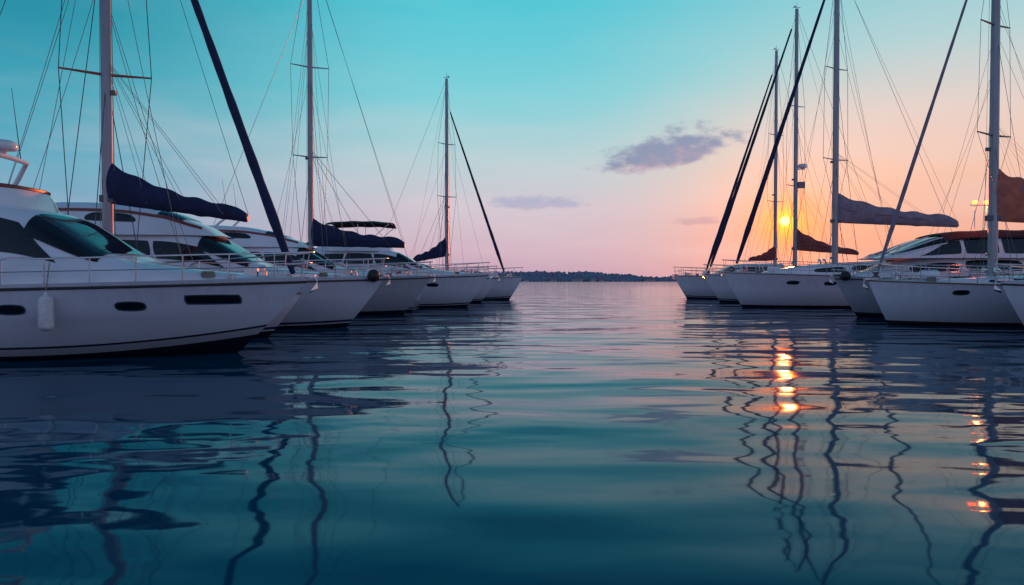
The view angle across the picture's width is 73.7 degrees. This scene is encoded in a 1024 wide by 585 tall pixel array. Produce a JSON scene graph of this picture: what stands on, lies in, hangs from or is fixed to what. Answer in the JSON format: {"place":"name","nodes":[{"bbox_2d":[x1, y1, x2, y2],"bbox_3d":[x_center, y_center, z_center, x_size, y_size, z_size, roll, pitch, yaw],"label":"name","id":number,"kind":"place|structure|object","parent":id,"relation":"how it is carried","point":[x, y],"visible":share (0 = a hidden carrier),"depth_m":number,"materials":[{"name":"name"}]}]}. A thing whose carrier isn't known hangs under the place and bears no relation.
{"place":"outdoors","nodes":[
{"label":"outdoors","id":0,"kind":"place"},
{"bbox_2d":[0,282,1023,584],"bbox_3d":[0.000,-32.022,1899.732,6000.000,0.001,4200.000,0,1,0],"label":"water","id":1,"kind":"structure","parent":0,"point":[598,434],"depth_m":7.14,"materials":[{"name":"blue liquid"}]},
{"bbox_2d":[0,0,302,337],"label":"sailing yacht","id":2,"kind":"object","parent":1,"relation":"on","point":[120,187],"visible":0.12,"depth_m":21.20,"materials":[{"name":"fabric"}]},
{"bbox_2d":[0,88,317,360],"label":"motor yacht","id":3,"kind":"object","parent":1,"relation":"on","point":[72,287],"visible":0.94,"depth_m":15.49,"materials":[{"name":"white plastic"}]},
{"bbox_2d":[0,217,55,262],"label":"side window","id":4,"kind":"structure","parent":3,"relation":"in","point":[12,240],"depth_m":14.96,"materials":[{"name":"black glass"}]},
{"bbox_2d":[184,294,241,304],"bbox_3d":[-6.975,0.166,15.961,1.258,0.240,0.155,-1,1,-29],"label":"hull window","id":5,"kind":"structure","parent":3,"relation":"in","point":[219,299],"depth_m":15.95,"materials":[{"name":"black glass"}]},
{"bbox_2d":[55,202,389,328],"bbox_3d":[-11.882,-0.755,25.706,14.525,5.194,4.409,0,1,-2],"label":"motor yacht","id":6,"kind":"object","parent":1,"relation":"on","point":[333,300],"visible":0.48,"depth_m":24.72,"materials":[{"name":"white plastic"}]},
{"bbox_2d":[84,212,135,221],"bbox_3d":[-14.296,-2.690,24.299,1.794,0.357,0.202,0,1,-2],"label":"flybridge window","id":7,"kind":"structure","parent":6,"relation":"in","point":[123,217],"depth_m":24.29,"materials":[{"name":"black glass"}]},
{"bbox_2d":[122,240,149,254],"bbox_3d":[-13.693,-1.551,24.008,1.983,0.635,0.229,0,1,-2],"label":"side window","id":8,"kind":"structure","parent":6,"relation":"in","point":[143,246],"depth_m":24.05,"materials":[{"name":"black glass"}]},
{"bbox_2d":[153,241,223,267],"bbox_3d":[-11.401,-1.347,24.062,2.568,0.953,0.235,0,1,-1],"label":"side window","id":9,"kind":"structure","parent":6,"relation":"in","point":[159,247],"depth_m":24.04,"materials":[{"name":"black glass"}]},
{"bbox_2d":[214,0,421,311],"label":"sailing yacht","id":10,"kind":"object","parent":1,"relation":"on","point":[321,235],"visible":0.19,"depth_m":40.38,"materials":[{"name":"white plastic"}]},
{"bbox_2d":[208,181,435,314],"bbox_3d":[-11.283,-2.047,35.724,14.525,7.422,4.332,0,1,-2],"label":"motor yacht","id":11,"kind":"object","parent":1,"relation":"on","point":[399,294],"visible":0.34,"depth_m":34.88,"materials":[{"name":"white plastic"}]},
{"bbox_2d":[222,232,250,237],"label":"flybridge window","id":12,"kind":"structure","parent":11,"relation":"in","point":[231,234],"depth_m":34.29,"materials":[{"name":"black glass"}]},
{"bbox_2d":[264,254,316,270],"bbox_3d":[-11.050,-1.554,34.035,2.665,0.925,0.224,0,1,-1],"label":"side window","id":13,"kind":"structure","parent":11,"relation":"in","point":[277,258],"depth_m":34.00,"materials":[{"name":"black glass"}]},
{"bbox_2d":[314,221,491,307],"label":"motor yacht","id":14,"kind":"object","parent":1,"relation":"on","point":[456,288],"visible":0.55,"depth_m":44.57,"materials":[{"name":"white plastic"}]},
{"bbox_2d":[323,254,343,261],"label":"side window","id":15,"kind":"structure","parent":14,"relation":"in","point":[331,256],"depth_m":44.00,"materials":[{"name":"black glass"}]},
{"bbox_2d":[344,253,372,263],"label":"side window","id":16,"kind":"structure","parent":14,"relation":"in","point":[352,255],"depth_m":44.02,"materials":[{"name":"black glass"}]},
{"bbox_2d":[374,254,409,268],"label":"side window","id":17,"kind":"structure","parent":14,"relation":"in","point":[391,259],"depth_m":44.04,"materials":[{"name":"black glass"}]},
{"bbox_2d":[386,73,523,299],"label":"sailing yacht","id":18,"kind":"object","parent":1,"relation":"on","point":[504,287],"visible":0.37,"depth_m":63.74,"materials":[{"name":"white plastic"}]},
{"bbox_2d":[419,263,499,302],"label":"motor yacht","id":19,"kind":"object","parent":1,"relation":"on","point":[482,292],"visible":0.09,"depth_m":55.25,"materials":[{"name":"white plastic"}]},
{"bbox_2d":[678,263,784,274],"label":"motor yacht","id":20,"kind":"object","parent":1,"relation":"on","point":[755,268],"visible":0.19,"depth_m":78.64,"materials":[{"name":"white plastic"}]},
{"bbox_2d":[747,266,762,271],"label":"side window","id":21,"kind":"structure","parent":20,"relation":"in","point":[753,268],"depth_m":78.38,"materials":[{"name":"black glass"}]},
{"bbox_2d":[672,45,830,298],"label":"sailing yacht","id":22,"kind":"object","parent":1,"relation":"on","point":[697,286],"visible":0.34,"depth_m":66.70,"materials":[{"name":"white plastic"}]},
{"bbox_2d":[702,6,882,301],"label":"sailing yacht","id":23,"kind":"object","parent":1,"relation":"on","point":[721,288],"visible":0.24,"depth_m":55.73,"materials":[{"name":"white plastic"}]},
{"bbox_2d":[720,0,958,307],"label":"sailing yacht","id":24,"kind":"object","parent":1,"relation":"on","point":[809,285],"visible":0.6,"depth_m":45.11,"materials":[{"name":"white plastic"}]},
{"bbox_2d":[815,267,845,271],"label":"side window","id":25,"kind":"structure","parent":24,"relation":"in","point":[820,269],"depth_m":44.23,"materials":[{"name":"black glass"}]},
{"bbox_2d":[852,265,874,270],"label":"side window","id":26,"kind":"structure","parent":24,"relation":"in","point":[873,265],"depth_m":44.15,"materials":[{"name":"black glass"}]},
{"bbox_2d":[829,200,1023,317],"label":"motor yacht","id":27,"kind":"object","parent":1,"relation":"on","point":[861,301],"visible":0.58,"depth_m":31.94,"materials":[{"name":"white plastic"}]},
{"bbox_2d":[909,262,958,271],"bbox_3d":[19.637,-1.175,31.721,2.129,0.439,0.239,0,1,9],"label":"side window","id":28,"kind":"structure","parent":27,"relation":"in","point":[914,268],"depth_m":31.69,"materials":[{"name":"black glass"}]},
{"bbox_2d":[922,241,961,255],"bbox_3d":[19.927,-2.063,31.745,1.897,0.715,0.272,0,1,0],"label":"wheelhouse window","id":29,"kind":"structure","parent":27,"relation":"in","point":[953,247],"depth_m":31.71,"materials":[{"name":"black glass"}]},
{"bbox_2d":[964,238,998,253],"bbox_3d":[21.818,-2.166,31.739,1.550,0.723,0.290,0,1,0],"label":"wheelhouse window","id":30,"kind":"structure","parent":27,"relation":"in","point":[972,246],"depth_m":31.71,"materials":[{"name":"black glass"}]},
{"bbox_2d":[965,260,1023,270],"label":"side window","id":31,"kind":"structure","parent":27,"relation":"in","point":[977,262],"depth_m":31.64,"materials":[{"name":"black glass"}]},
{"bbox_2d":[1001,238,1023,252],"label":"wheelhouse window","id":32,"kind":"structure","parent":27,"relation":"in","point":[1018,243],"depth_m":31.70,"materials":[{"name":"black glass"}]},
{"bbox_2d":[863,0,1023,326],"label":"sailing yacht","id":33,"kind":"object","parent":1,"relation":"on","point":[929,297],"visible":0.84,"depth_m":27.20,"materials":[{"name":"white plastic"}]},
{"bbox_2d":[994,263,1023,324],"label":"motor yacht","id":34,"kind":"object","parent":1,"relation":"on","point":[1014,290],"visible":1,"depth_m":23.11,"materials":[{"name":"white plastic"}]},
{"bbox_2d":[0,0,1023,276],"label":"sky","id":35,"kind":"structure","parent":0,"point":[604,136],"materials":[{"name":"blue"}]},
{"bbox_3d":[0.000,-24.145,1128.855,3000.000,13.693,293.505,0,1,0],"label":"far hills","id":36,"kind":"structure","parent":0,"visible":0},
{"bbox_2d":[460,270,676,281],"bbox_3d":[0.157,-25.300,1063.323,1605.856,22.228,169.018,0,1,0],"label":"wood","id":37,"kind":"object","parent":36,"relation":"on","point":[537,276],"visible":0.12,"depth_m":1040.01,"materials":[{"name":"green plant"}]},
{"bbox_2d":[549,278,556,281],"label":"waterside house","id":38,"kind":"structure","parent":37,"relation":"on","point":[553,279],"depth_m":992.57,"materials":[{"name":"grey glass"}]},
{"bbox_2d":[571,277,582,281],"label":"waterside house","id":39,"kind":"structure","parent":37,"relation":"on","point":[576,279],"depth_m":992.00,"materials":[{"name":"grey glass"}]},
{"bbox_2d":[589,277,596,281],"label":"waterside house","id":40,"kind":"structure","parent":37,"relation":"on","point":[592,279],"depth_m":990.90,"materials":[{"name":"grey glass"}]},
{"bbox_2d":[644,277,654,281],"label":"waterside house","id":41,"kind":"structure","parent":37,"relation":"on","point":[649,279],"depth_m":990.34,"materials":[{"name":"grey glass"}]}
]}

